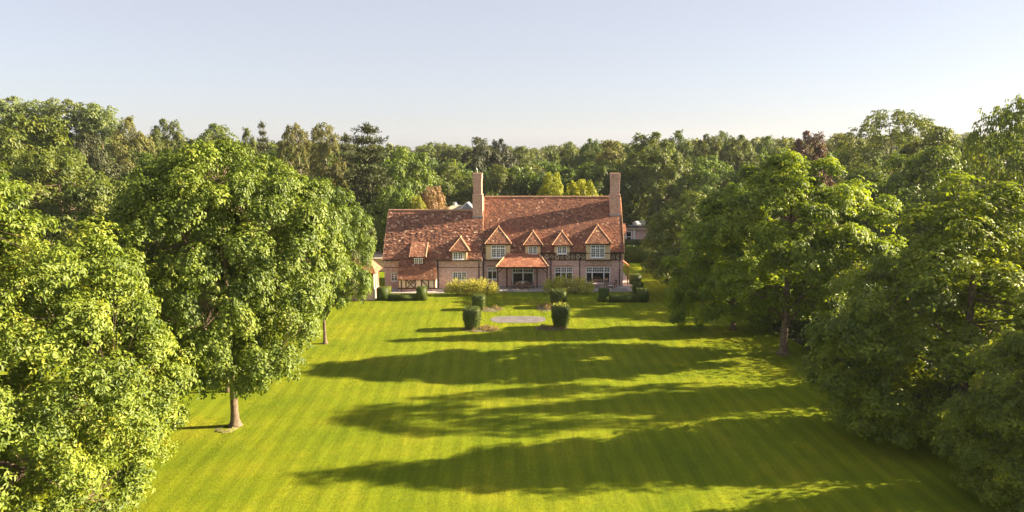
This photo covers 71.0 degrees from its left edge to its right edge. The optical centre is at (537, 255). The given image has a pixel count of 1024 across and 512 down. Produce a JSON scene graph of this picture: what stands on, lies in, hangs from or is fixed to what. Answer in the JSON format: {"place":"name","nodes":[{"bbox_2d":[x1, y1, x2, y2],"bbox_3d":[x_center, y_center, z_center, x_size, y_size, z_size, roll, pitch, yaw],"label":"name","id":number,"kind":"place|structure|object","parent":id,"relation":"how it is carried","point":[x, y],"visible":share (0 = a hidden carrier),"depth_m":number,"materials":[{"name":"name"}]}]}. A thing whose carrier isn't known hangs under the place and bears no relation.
{"place":"outdoors","nodes":[
{"label":"outdoors","id":0,"kind":"place"},
{"bbox_2d":[391,288,445,292],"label":"path","id":1,"kind":"structure","parent":0,"point":[438,290],"depth_m":78.40,"materials":[{"name":"stone"}]},
{"bbox_2d":[0,263,1023,511],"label":"lawn","id":2,"kind":"structure","parent":0,"point":[900,479],"depth_m":39.61,"materials":[{"name":"green plant"}]},
{"bbox_2d":[0,163,207,511],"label":"chestnut tree","id":3,"kind":"object","parent":2,"relation":"on","point":[25,257],"visible":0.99,"depth_m":27.59,"materials":[{"name":"green plant"}]},
{"bbox_2d":[4,244,257,322],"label":"undergrowth","id":4,"kind":"object","parent":2,"relation":"on","point":[81,278],"visible":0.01,"depth_m":66.93,"materials":[{"name":"green plant"}]},
{"bbox_2d":[49,132,351,433],"bbox_3d":[-16.858,1.710,38.028,15.595,16.383,14.287,5,10,30],"label":"maple tree","id":5,"kind":"object","parent":2,"relation":"on","point":[188,179],"visible":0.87,"depth_m":34.25,"materials":[{"name":"green plant"}]},
{"bbox_2d":[141,172,300,392],"bbox_3d":[-20.287,1.690,45.236,9.027,14.285,9.060,5,10,31],"label":"maple tree","id":6,"kind":"object","parent":2,"relation":"on","point":[232,269],"visible":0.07,"depth_m":43.23,"materials":[{"name":"green plant"}]},
{"bbox_2d":[261,177,376,343],"bbox_3d":[-16.814,0.425,56.753,8.148,13.369,8.177,3,9,21],"label":"maple tree","id":7,"kind":"object","parent":2,"relation":"on","point":[366,285],"visible":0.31,"depth_m":56.12,"materials":[{"name":"green plant"}]},
{"bbox_2d":[325,217,375,302],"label":"oak tree","id":8,"kind":"object","parent":2,"relation":"on","point":[354,252],"visible":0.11,"depth_m":72.28,"materials":[{"name":"green plant"}]},
{"bbox_2d":[328,257,381,300],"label":"garden building","id":9,"kind":"structure","parent":2,"relation":"on","point":[375,276],"depth_m":73.96,"materials":[{"name":"beige paint"}]},
{"bbox_2d":[371,251,384,271],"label":"flat roofed garage","id":10,"kind":"structure","parent":2,"relation":"on","point":[377,256],"depth_m":91.28,"materials":[{"name":"paint"}]},
{"bbox_2d":[376,286,389,300],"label":"hedge block","id":11,"kind":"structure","parent":2,"relation":"on","point":[383,292],"depth_m":73.82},
{"bbox_2d":[367,185,406,252],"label":"lime tree","id":12,"kind":"object","parent":2,"relation":"on","point":[382,197],"visible":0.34,"depth_m":95.22,"materials":[{"name":"green plant"}]},
{"bbox_2d":[384,188,417,230],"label":"lime tree","id":13,"kind":"object","parent":2,"relation":"on","point":[399,198],"visible":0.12,"depth_m":93.21,"materials":[{"name":"green plant"}]},
{"bbox_2d":[388,293,416,300],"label":"hedge","id":14,"kind":"object","parent":2,"relation":"on","point":[401,297],"visible":0.98,"depth_m":73.94,"materials":[{"name":"plant"}]},
{"bbox_2d":[405,195,426,208],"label":"tree","id":15,"kind":"object","parent":2,"relation":"on","point":[419,203],"visible":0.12,"depth_m":92.47,"materials":[{"name":"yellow plant"}]},
{"bbox_2d":[416,286,427,300],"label":"hedge block","id":16,"kind":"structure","parent":2,"relation":"on","point":[421,293],"depth_m":73.83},
{"bbox_2d":[421,186,449,208],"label":"cherry tree","id":17,"kind":"object","parent":2,"relation":"on","point":[436,202],"visible":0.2,"depth_m":95.20,"materials":[{"name":"brown plant"}]},
{"bbox_2d":[443,276,499,294],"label":"shrub","id":18,"kind":"object","parent":2,"relation":"on","point":[469,288],"visible":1,"depth_m":76.58,"materials":[{"name":"yellow plant"}]},
{"bbox_2d":[461,325,499,331],"bbox_3d":[-4.939,6.156,62.143,3.372,0.457,2.072,0,9,0],"label":"flower bed","id":19,"kind":"object","parent":2,"relation":"on","point":[484,328],"visible":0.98,"depth_m":61.78,"materials":[{"name":"soil"}]},
{"bbox_2d":[462,305,481,329],"bbox_3d":[-5.676,5.401,62.192,1.714,2.128,1.752,0,9,0],"label":"topiary","id":20,"kind":"object","parent":19,"relation":"on","point":[472,317],"visible":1,"depth_m":61.62,"materials":[{"name":"plant"}]},
{"bbox_2d":[481,304,502,311],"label":"flower bed","id":21,"kind":"object","parent":2,"relation":"on","point":[490,309],"visible":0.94,"depth_m":69.60,"materials":[{"name":"soil"}]},
{"bbox_2d":[471,293,486,309],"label":"topiary","id":22,"kind":"object","parent":21,"relation":"on","point":[478,300],"visible":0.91,"depth_m":69.39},
{"bbox_2d":[382,168,628,290],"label":"country house","id":23,"kind":"structure","parent":2,"relation":"on","point":[507,240],"depth_m":81.12,"materials":[{"name":"red brick"}]},
{"bbox_2d":[453,272,466,280],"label":"window","id":24,"kind":"structure","parent":23,"relation":"in","point":[458,275],"depth_m":80.08,"materials":[{"name":"white paint"}]},
{"bbox_2d":[487,267,496,279],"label":"window","id":25,"kind":"structure","parent":23,"relation":"in","point":[491,271],"depth_m":81.26,"materials":[{"name":"white paint"}]},
{"bbox_2d":[512,269,533,285],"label":"garden door","id":26,"kind":"structure","parent":23,"relation":"in","point":[517,274],"depth_m":81.32,"materials":[{"name":"white paint"}]},
{"bbox_2d":[555,267,572,282],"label":"window","id":27,"kind":"structure","parent":23,"relation":"in","point":[558,270],"depth_m":81.22,"materials":[{"name":"white paint"}]},
{"bbox_2d":[586,267,609,283],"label":"window","id":28,"kind":"structure","parent":23,"relation":"in","point":[591,272],"depth_m":81.28,"materials":[{"name":"white paint"}]},
{"bbox_2d":[491,316,545,322],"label":"paved slab","id":29,"kind":"structure","parent":2,"relation":"on","point":[517,319],"depth_m":65.73,"materials":[{"name":"stone"}]},
{"bbox_2d":[454,286,631,291],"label":"terrace","id":30,"kind":"structure","parent":2,"relation":"on","point":[520,289],"depth_m":79.26,"materials":[{"name":"stone"}]},
{"bbox_2d":[536,301,551,310],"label":"flower bed","id":31,"kind":"object","parent":2,"relation":"on","point":[545,307],"visible":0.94,"depth_m":70.02,"materials":[{"name":"plant"}]},
{"bbox_2d":[549,288,566,304],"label":"topiary","id":32,"kind":"object","parent":31,"relation":"on","point":[557,295],"visible":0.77,"depth_m":70.22,"materials":[{"name":"plant"}]},
{"bbox_2d":[537,171,563,196],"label":"lime tree","id":33,"kind":"object","parent":2,"relation":"on","point":[557,188],"visible":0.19,"depth_m":96.94,"materials":[{"name":"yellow plant"}]},
{"bbox_2d":[536,324,568,330],"bbox_3d":[1.318,6.108,62.490,3.071,0.414,1.718,0,9,0],"label":"flower bed","id":34,"kind":"object","parent":2,"relation":"on","point":[549,327],"visible":0.97,"depth_m":62.21,"materials":[{"name":"soil"}]},
{"bbox_2d":[551,301,570,327],"bbox_3d":[2.040,5.129,62.736,1.821,2.416,1.773,0,9,0],"label":"topiary","id":35,"kind":"object","parent":34,"relation":"on","point":[560,314],"visible":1,"depth_m":62.13,"materials":[{"name":"green plant"}]},
{"bbox_2d":[542,273,594,293],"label":"shrub","id":36,"kind":"object","parent":2,"relation":"on","point":[561,283],"visible":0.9,"depth_m":77.17,"materials":[{"name":"green plant"}]},
{"bbox_2d":[564,179,601,195],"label":"lime tree","id":37,"kind":"object","parent":2,"relation":"on","point":[585,190],"visible":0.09,"depth_m":93.96,"materials":[{"name":"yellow plant"}]},
{"bbox_2d":[598,288,609,301],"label":"hedge block","id":38,"kind":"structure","parent":2,"relation":"on","point":[603,294],"depth_m":72.95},
{"bbox_2d":[609,294,636,301],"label":"hedge","id":39,"kind":"object","parent":2,"relation":"on","point":[624,298],"visible":0.98,"depth_m":73.07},
{"bbox_2d":[628,273,641,283],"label":"hedge block","id":40,"kind":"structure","parent":2,"relation":"on","point":[635,277],"depth_m":82.51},
{"bbox_2d":[632,281,643,293],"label":"hedge block","id":41,"kind":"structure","parent":2,"relation":"on","point":[636,284],"depth_m":77.28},
{"bbox_2d":[624,245,655,262],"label":"tall hedge","id":42,"kind":"object","parent":2,"relation":"on","point":[634,254],"visible":0.41,"depth_m":98.26,"materials":[{"name":"plant"}]},
{"bbox_2d":[635,287,647,302],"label":"hedge block","id":43,"kind":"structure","parent":2,"relation":"on","point":[641,294],"depth_m":72.94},
{"bbox_2d":[658,207,698,273],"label":"lime tree","id":44,"kind":"object","parent":2,"relation":"on","point":[679,226],"visible":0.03,"depth_m":86.92,"materials":[{"name":"green plant"}]},
{"bbox_2d":[640,190,752,295],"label":"lime tree","id":45,"kind":"object","parent":2,"relation":"on","point":[658,239],"visible":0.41,"depth_m":74.80,"materials":[{"name":"green plant"}]},
{"bbox_2d":[661,175,795,332],"bbox_3d":[16.428,-0.118,60.985,11.597,13.571,5.312,0,9,0],"label":"maple tree","id":46,"kind":"object","parent":2,"relation":"on","point":[738,308],"visible":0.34,"depth_m":60.89,"materials":[{"name":"green plant"}]},
{"bbox_2d":[677,148,908,355],"bbox_3d":[19.096,-0.257,53.842,17.546,15.584,10.030,0,9,0],"label":"maple tree","id":47,"kind":"object","parent":2,"relation":"on","point":[723,231],"visible":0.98,"depth_m":51.94,"materials":[{"name":"green plant"}]},
{"bbox_2d":[687,246,1023,456],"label":"undergrowth","id":48,"kind":"object","parent":2,"relation":"on","point":[798,326],"visible":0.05,"depth_m":54.17,"materials":[{"name":"green plant"}]},
{"bbox_2d":[795,167,1023,452],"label":"robinia tree","id":49,"kind":"object","parent":2,"relation":"on","point":[863,404],"visible":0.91,"depth_m":36.21,"materials":[{"name":"green plant"}]},
{"bbox_2d":[854,182,1011,391],"bbox_3d":[25.335,2.187,45.270,10.445,13.676,4.785,0,9,0],"label":"robinia tree","id":50,"kind":"object","parent":2,"relation":"on","point":[943,195],"visible":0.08,"depth_m":44.88,"materials":[{"name":"green plant"}]},
{"bbox_2d":[929,288,1023,511],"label":"robinia tree","id":51,"kind":"object","parent":2,"relation":"on","point":[997,415],"visible":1,"depth_m":30.08,"materials":[{"name":"green plant"}]},
{"bbox_2d":[0,0,1023,150],"label":"sky","id":52,"kind":"structure","parent":0,"point":[528,73],"materials":[{"name":"blue"}]},
{"bbox_2d":[3,152,1023,405],"bbox_3d":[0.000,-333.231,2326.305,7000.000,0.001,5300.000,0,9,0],"label":"ground","id":53,"kind":"structure","parent":0,"point":[793,336],"depth_m":61.04,"materials":[{"name":"plant"}]},
{"bbox_2d":[0,95,42,163],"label":"poplar tree","id":54,"kind":"object","parent":53,"relation":"on","point":[6,108],"visible":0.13,"depth_m":128.28,"materials":[{"name":"green plant"}]},
{"bbox_2d":[10,98,63,165],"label":"poplar tree","id":55,"kind":"object","parent":53,"relation":"on","point":[33,111],"visible":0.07,"depth_m":129.99,"materials":[{"name":"green plant"}]},
{"bbox_2d":[0,112,94,237],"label":"oak tree","id":56,"kind":"object","parent":53,"relation":"on","point":[10,139],"visible":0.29,"depth_m":90.40,"materials":[{"name":"green plant"}]},
{"bbox_2d":[0,146,128,251],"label":"oak tree","id":57,"kind":"object","parent":53,"relation":"on","point":[99,196],"visible":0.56,"depth_m":80.94,"materials":[{"name":"green plant"}]},
{"bbox_2d":[36,97,100,150],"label":"poplar tree","id":58,"kind":"object","parent":53,"relation":"on","point":[73,119],"visible":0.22,"depth_m":126.61,"materials":[{"name":"green plant"}]},
{"bbox_2d":[59,132,116,207],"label":"oak tree","id":59,"kind":"object","parent":53,"relation":"on","point":[87,149],"visible":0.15,"depth_m":110.24,"materials":[{"name":"green plant"}]},
{"bbox_2d":[49,161,131,228],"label":"oak tree","id":60,"kind":"object","parent":53,"relation":"on","point":[112,169],"visible":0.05,"depth_m":98.56,"materials":[{"name":"green plant"}]},
{"bbox_2d":[73,102,137,173],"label":"poplar tree","id":61,"kind":"object","parent":53,"relation":"on","point":[101,119],"visible":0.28,"depth_m":127.35,"materials":[{"name":"green plant"}]},
{"bbox_2d":[107,115,157,173],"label":"ash tree","id":62,"kind":"object","parent":53,"relation":"on","point":[123,147],"visible":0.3,"depth_m":125.40,"materials":[{"name":"green plant"}]},
{"bbox_2d":[107,151,187,251],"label":"oak tree","id":63,"kind":"object","parent":53,"relation":"on","point":[143,158],"visible":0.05,"depth_m":94.04,"materials":[{"name":"green plant"}]},
{"bbox_2d":[134,118,185,158],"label":"oak tree","id":64,"kind":"object","parent":53,"relation":"on","point":[177,135],"visible":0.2,"depth_m":147.01,"materials":[{"name":"green plant"}]},
{"bbox_2d":[183,123,236,152],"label":"oak tree","id":65,"kind":"object","parent":53,"relation":"on","point":[219,133],"visible":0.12,"depth_m":151.80,"materials":[{"name":"green plant"}]},
{"bbox_2d":[238,127,261,171],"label":"oak tree","id":66,"kind":"object","parent":53,"relation":"on","point":[251,139],"visible":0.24,"depth_m":138.17,"materials":[{"name":"green plant"}]},
{"bbox_2d":[253,120,271,166],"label":"spruce tree","id":67,"kind":"object","parent":53,"relation":"on","point":[263,146],"visible":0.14,"depth_m":133.03,"materials":[{"name":"green plant"}]},
{"bbox_2d":[255,146,324,193],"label":"oak tree","id":68,"kind":"object","parent":53,"relation":"on","point":[273,153],"visible":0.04,"depth_m":117.12,"materials":[{"name":"green plant"}]},
{"bbox_2d":[276,122,325,217],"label":"birch tree","id":69,"kind":"object","parent":53,"relation":"on","point":[294,137],"visible":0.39,"depth_m":106.03,"materials":[{"name":"green plant"}]},
{"bbox_2d":[305,122,348,204],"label":"birch tree","id":70,"kind":"object","parent":53,"relation":"on","point":[317,167],"visible":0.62,"depth_m":101.83,"materials":[{"name":"green plant"}]},
{"bbox_2d":[336,132,361,194],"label":"tree","id":71,"kind":"object","parent":53,"relation":"on","point":[346,148],"visible":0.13,"depth_m":110.46,"materials":[{"name":"green plant"}]},
{"bbox_2d":[350,203,385,251],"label":"oak tree","id":72,"kind":"object","parent":53,"relation":"on","point":[372,213],"visible":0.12,"depth_m":99.07,"materials":[{"name":"green plant"}]},
{"bbox_2d":[340,122,399,236],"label":"pine tree","id":73,"kind":"object","parent":53,"relation":"on","point":[365,173],"visible":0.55,"depth_m":100.11,"materials":[{"name":"green plant"}]},
{"bbox_2d":[376,146,438,205],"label":"oak tree","id":74,"kind":"object","parent":53,"relation":"on","point":[405,179],"visible":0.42,"depth_m":115.81,"materials":[{"name":"green plant"}]},
{"bbox_2d":[415,144,440,193],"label":"tree","id":75,"kind":"object","parent":53,"relation":"on","point":[429,150],"visible":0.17,"depth_m":181.91,"materials":[{"name":"green plant"}]},
{"bbox_2d":[414,161,472,208],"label":"oak tree","id":76,"kind":"object","parent":53,"relation":"on","point":[463,195],"visible":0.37,"depth_m":125.42,"materials":[{"name":"green plant"}]},
{"bbox_2d":[431,142,457,203],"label":"tree","id":77,"kind":"object","parent":53,"relation":"on","point":[444,154],"visible":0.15,"depth_m":185.40,"materials":[{"name":"green plant"}]},
{"bbox_2d":[448,143,471,202],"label":"tree","id":78,"kind":"object","parent":53,"relation":"on","point":[458,149],"visible":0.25,"depth_m":182.85,"materials":[{"name":"green plant"}]},
{"bbox_2d":[447,202,472,208],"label":"distant cottage","id":79,"kind":"structure","parent":53,"relation":"on","point":[467,205],"depth_m":119.55,"materials":[{"name":"white paint"}]},
{"bbox_2d":[454,136,502,192],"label":"pine tree","id":80,"kind":"object","parent":53,"relation":"on","point":[484,152],"visible":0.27,"depth_m":147.76,"materials":[{"name":"green plant"}]},
{"bbox_2d":[480,138,519,192],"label":"pine tree","id":81,"kind":"object","parent":53,"relation":"on","point":[509,160],"visible":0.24,"depth_m":149.54,"materials":[{"name":"green plant"}]},
{"bbox_2d":[482,164,524,195],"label":"oak tree","id":82,"kind":"object","parent":53,"relation":"on","point":[500,180],"visible":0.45,"depth_m":123.84,"materials":[{"name":"green plant"}]},
{"bbox_2d":[1,129,1018,197],"bbox_3d":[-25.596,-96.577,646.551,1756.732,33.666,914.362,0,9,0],"label":"wood","id":83,"kind":"object","parent":53,"relation":"on","point":[550,153],"visible":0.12,"depth_m":228.52,"materials":[{"name":"green plant"}]},
{"bbox_2d":[1,144,1022,222],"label":"wood","id":84,"kind":"object","parent":53,"relation":"on","point":[538,178],"visible":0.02,"depth_m":126.02,"materials":[{"name":"green plant"}]},
{"bbox_2d":[512,146,534,168],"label":"oak tree","id":85,"kind":"object","parent":53,"relation":"on","point":[518,156],"visible":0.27,"depth_m":196.75,"materials":[{"name":"green plant"}]},
{"bbox_2d":[502,163,551,195],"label":"oak tree","id":86,"kind":"object","parent":53,"relation":"on","point":[539,169],"visible":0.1,"depth_m":128.31,"materials":[{"name":"green plant"}]},
{"bbox_2d":[557,167,575,193],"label":"oak tree","id":87,"kind":"object","parent":53,"relation":"on","point":[566,171],"visible":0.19,"depth_m":123.80,"materials":[{"name":"green plant"}]},
{"bbox_2d":[553,141,587,180],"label":"oak tree","id":88,"kind":"object","parent":53,"relation":"on","point":[566,161],"visible":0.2,"depth_m":166.50,"materials":[{"name":"green plant"}]},
{"bbox_2d":[571,138,602,173],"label":"oak tree","id":89,"kind":"object","parent":53,"relation":"on","point":[581,158],"visible":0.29,"depth_m":162.45,"materials":[{"name":"green plant"}]},
{"bbox_2d":[573,161,632,225],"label":"oak tree","id":90,"kind":"object","parent":53,"relation":"on","point":[603,170],"visible":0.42,"depth_m":117.48,"materials":[{"name":"green plant"}]},
{"bbox_2d":[591,139,626,211],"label":"ash tree","id":91,"kind":"object","parent":53,"relation":"on","point":[608,151],"visible":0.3,"depth_m":135.18,"materials":[{"name":"green plant"}]},
{"bbox_2d":[624,239,652,245],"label":"tall hedge","id":92,"kind":"object","parent":53,"relation":"on","point":[631,242],"visible":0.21,"depth_m":108.92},
{"bbox_2d":[623,176,671,220],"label":"oak tree","id":93,"kind":"object","parent":53,"relation":"on","point":[641,218],"visible":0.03,"depth_m":127.97,"materials":[{"name":"green plant"}]},
{"bbox_2d":[624,220,674,240],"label":"flat roofed outbuilding","id":94,"kind":"structure","parent":53,"relation":"on","point":[636,230],"depth_m":116.82,"materials":[{"name":"grey brick"}]},
{"bbox_2d":[607,131,693,222],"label":"oak tree","id":95,"kind":"object","parent":53,"relation":"on","point":[660,194],"visible":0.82,"depth_m":118.60,"materials":[{"name":"green plant"}]},
{"bbox_2d":[668,129,699,184],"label":"oak tree","id":96,"kind":"object","parent":53,"relation":"on","point":[679,144],"visible":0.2,"depth_m":157.11,"materials":[{"name":"green plant"}]},
{"bbox_2d":[681,133,727,198],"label":"oak tree","id":97,"kind":"object","parent":53,"relation":"on","point":[703,151],"visible":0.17,"depth_m":147.08,"materials":[{"name":"green plant"}]},
{"bbox_2d":[664,154,760,222],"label":"lime tree","id":98,"kind":"object","parent":53,"relation":"on","point":[707,174],"visible":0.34,"depth_m":110.47,"materials":[{"name":"green plant"}]},
{"bbox_2d":[709,130,733,162],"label":"oak tree","id":99,"kind":"object","parent":53,"relation":"on","point":[723,134],"visible":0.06,"depth_m":162.35,"materials":[{"name":"green plant"}]},
{"bbox_2d":[712,135,763,192],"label":"oak tree","id":100,"kind":"object","parent":53,"relation":"on","point":[735,156],"visible":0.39,"depth_m":142.60,"materials":[{"name":"green plant"}]},
{"bbox_2d":[748,135,783,215],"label":"oak tree","id":101,"kind":"object","parent":53,"relation":"on","point":[766,140],"visible":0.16,"depth_m":147.44,"materials":[{"name":"green plant"}]},
{"bbox_2d":[773,130,834,227],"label":"beech tree","id":102,"kind":"object","parent":53,"relation":"on","point":[819,150],"visible":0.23,"depth_m":109.69,"materials":[{"name":"brown plant"}]},
{"bbox_2d":[810,132,865,188],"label":"ash tree","id":103,"kind":"object","parent":53,"relation":"on","point":[835,180],"visible":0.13,"depth_m":147.58,"materials":[{"name":"green plant"}]},
{"bbox_2d":[802,167,928,284],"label":"oak tree","id":104,"kind":"object","parent":53,"relation":"on","point":[874,177],"visible":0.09,"depth_m":80.05,"materials":[{"name":"green plant"}]},
{"bbox_2d":[835,109,959,237],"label":"oak tree","id":105,"kind":"object","parent":53,"relation":"on","point":[923,126],"visible":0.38,"depth_m":96.99,"materials":[{"name":"green plant"}]},
{"bbox_2d":[853,144,1006,290],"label":"oak tree","id":106,"kind":"object","parent":53,"relation":"on","point":[899,181],"visible":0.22,"depth_m":69.86,"materials":[{"name":"green plant"}]},
{"bbox_2d":[887,125,978,191],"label":"oak tree","id":107,"kind":"object","parent":53,"relation":"on","point":[940,135],"visible":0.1,"depth_m":89.47,"materials":[{"name":"green plant"}]},
{"bbox_2d":[907,133,1023,282],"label":"oak tree","id":108,"kind":"object","parent":53,"relation":"on","point":[1006,161],"visible":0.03,"depth_m":75.22,"materials":[{"name":"green plant"}]},
{"bbox_2d":[927,93,1023,324],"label":"oak tree","id":109,"kind":"object","parent":53,"relation":"on","point":[1006,117],"visible":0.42,"depth_m":44.01,"materials":[{"name":"green plant"}]},
{"bbox_2d":[623,272,632,286],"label":"garden path","id":110,"kind":"structure","parent":0,"point":[625,280],"depth_m":84.30,"materials":[{"name":"stone"}]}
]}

